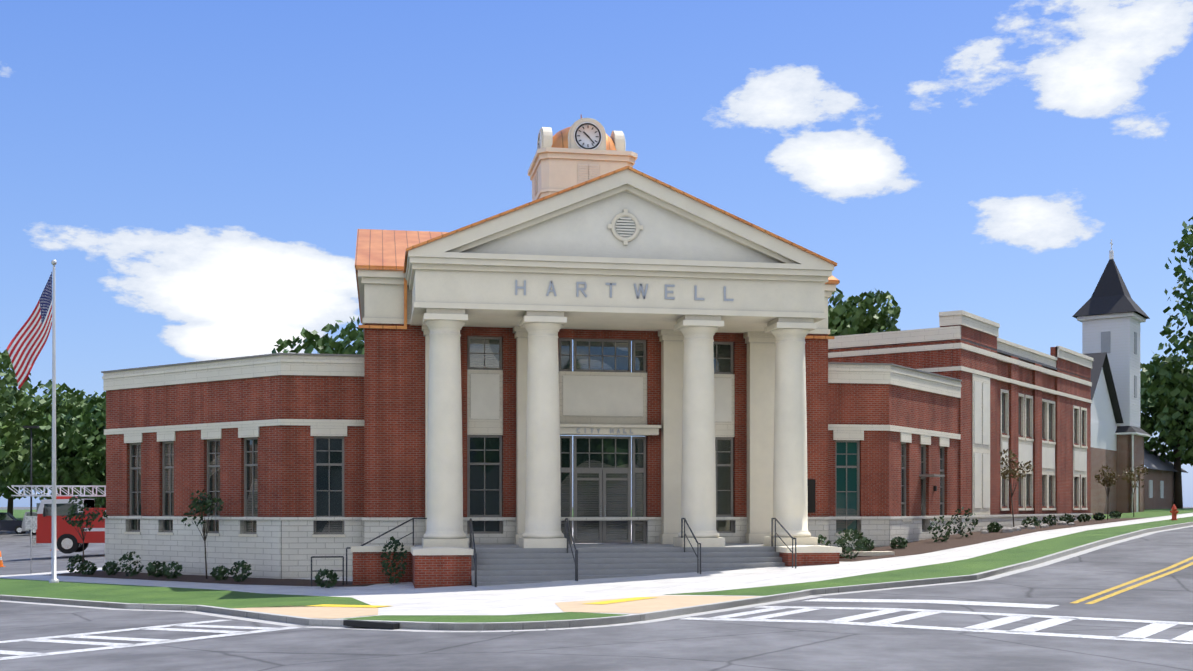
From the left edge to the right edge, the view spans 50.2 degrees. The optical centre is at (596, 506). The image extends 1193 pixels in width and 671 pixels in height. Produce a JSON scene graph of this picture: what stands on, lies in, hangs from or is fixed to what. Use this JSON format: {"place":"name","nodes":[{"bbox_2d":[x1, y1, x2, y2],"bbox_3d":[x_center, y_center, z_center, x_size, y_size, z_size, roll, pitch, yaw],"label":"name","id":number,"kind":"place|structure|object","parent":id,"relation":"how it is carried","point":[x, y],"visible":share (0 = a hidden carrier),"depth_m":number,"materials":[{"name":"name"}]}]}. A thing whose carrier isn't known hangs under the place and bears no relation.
{"place":"outdoors","nodes":[
{"label":"outdoors","id":0,"kind":"place"},
{"bbox_2d":[0,507,1192,670],"bbox_3d":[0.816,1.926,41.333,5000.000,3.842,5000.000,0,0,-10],"label":"road","id":1,"kind":"structure","parent":0,"point":[679,644],"depth_m":21.94,"materials":[{"name":"grey asphalt"}]},
{"bbox_2d":[0,512,26,533],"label":"car","id":2,"kind":"object","parent":1,"relation":"on","point":[9,522],"visible":0.65,"depth_m":96.70,"materials":[{"name":"blue"}]},
{"bbox_2d":[23,426,38,572],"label":"lamp posts","id":3,"kind":"object","parent":1,"relation":"on","point":[30,522],"visible":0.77,"depth_m":51.03,"materials":[{"name":"black metal"}]},
{"bbox_2d":[7,485,105,553],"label":"fire truck","id":4,"kind":"object","parent":1,"relation":"on","point":[69,540],"visible":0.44,"depth_m":65.28,"materials":[{"name":"red metal"}]},
{"bbox_2d":[0,556,1192,659],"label":"road markings","id":5,"kind":"object","parent":1,"relation":"on","point":[1144,632],"visible":0.94,"depth_m":24.64,"materials":[{"name":"paint"}]},
{"bbox_2d":[0,522,1192,631],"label":"kerbs","id":6,"kind":"structure","parent":1,"relation":"on","point":[1059,557],"depth_m":30.22,"materials":[{"name":"grey concrete"}]},
{"bbox_2d":[343,619,399,629],"bbox_3d":[-4.490,2.351,25.367,1.400,0.115,0.170,0,0,35],"label":"storm drain","id":7,"kind":"object","parent":6,"relation":"on","point":[373,624],"visible":1,"depth_m":25.26,"materials":[{"name":"black metal"}]},
{"bbox_2d":[101,115,1092,587],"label":"city hall","id":8,"kind":"structure","parent":1,"relation":"on","point":[599,237],"depth_m":44.45,"materials":[{"name":"brick"}]},
{"bbox_2d":[311,518,795,586],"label":"handrails","id":9,"kind":"object","parent":8,"relation":"on","point":[472,543],"visible":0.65,"depth_m":40.21,"materials":[{"name":"grey"}]},
{"bbox_2d":[130,336,1082,543],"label":"windows","id":10,"kind":"structure","parent":8,"relation":"attached to","point":[601,476],"depth_m":44.98,"materials":[{"name":"black glass"}]},
{"bbox_2d":[1144,448,1187,508],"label":"brick house","id":11,"kind":"structure","parent":1,"relation":"on","point":[1159,486],"depth_m":102.53,"materials":[{"name":"brown brick"}]},
{"bbox_2d":[0,508,1192,622],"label":"lawn","id":12,"kind":"structure","parent":0,"point":[15,550],"depth_m":38.40,"materials":[{"name":"green plant"}]},
{"bbox_2d":[0,551,4,566],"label":"cones","id":13,"kind":"object","parent":12,"relation":"on","point":[1,563],"visible":0.21,"depth_m":58.01,"materials":[{"name":"orange plastic"}]},
{"bbox_2d":[22,512,36,534],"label":"van","id":14,"kind":"object","parent":12,"relation":"on","point":[23,521],"visible":0.1,"depth_m":93.71,"materials":[{"name":"grey metal"}]},
{"bbox_2d":[49,260,58,582],"bbox_3d":[-18.692,-2.882,43.888,0.320,11.240,0.312,0,0,-10],"label":"flagpole","id":15,"kind":"object","parent":12,"relation":"on","point":[53,579],"visible":0.98,"depth_m":43.84,"materials":[{"name":"grey metal"}]},
{"bbox_2d":[7,272,51,388],"bbox_3d":[-19.366,-6.038,43.500,1.426,4.150,0.306,0,0,-26],"label":"flag","id":16,"kind":"object","parent":15,"relation":"attached to","point":[26,344],"visible":1,"depth_m":43.61,"materials":[{"name":"fabric"}]},
{"bbox_2d":[310,597,656,607],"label":"tactile paving","id":17,"kind":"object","parent":12,"relation":"on","point":[601,602],"visible":1,"depth_m":30.14,"materials":[{"name":"yellow"}]},
{"bbox_2d":[66,507,1121,587],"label":"shrubs","id":18,"kind":"object","parent":12,"relation":"on","point":[859,543],"visible":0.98,"depth_m":45.83,"materials":[{"name":"green plant"}]},
{"bbox_2d":[69,462,1140,578],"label":"saplings","id":19,"kind":"object","parent":12,"relation":"on","point":[205,536],"visible":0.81,"depth_m":49.44,"materials":[{"name":"green plant"}]},
{"bbox_2d":[62,449,1147,530],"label":"sapling leaves","id":20,"kind":"object","parent":19,"relation":"attached to","point":[198,504],"visible":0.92,"depth_m":49.64,"materials":[{"name":"plant"}]},
{"bbox_2d":[980,521,1074,533],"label":"rocks","id":21,"kind":"object","parent":12,"relation":"on","point":[983,530],"visible":0.81,"depth_m":54.13,"materials":[{"name":"white stone"}]},
{"bbox_2d":[1072,239,1149,514],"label":"church","id":22,"kind":"structure","parent":12,"relation":"on","point":[1110,314],"depth_m":86.62,"materials":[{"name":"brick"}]},
{"bbox_2d":[1170,504,1177,519],"bbox_3d":[28.186,0.285,62.121,0.400,0.790,0.336,0,0,-10],"label":"hydrant","id":23,"kind":"object","parent":12,"relation":"on","point":[1174,511],"visible":0.98,"depth_m":62.06,"materials":[{"name":"red metal"}]},
{"bbox_2d":[0,513,1192,629],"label":"sidewalk","id":24,"kind":"structure","parent":0,"point":[405,598],"depth_m":36.04,"materials":[{"name":"concrete"}]},
{"bbox_2d":[0,0,1192,506],"label":"sky","id":25,"kind":"structure","parent":0,"point":[200,179],"materials":[{"name":"blue"}]}
]}

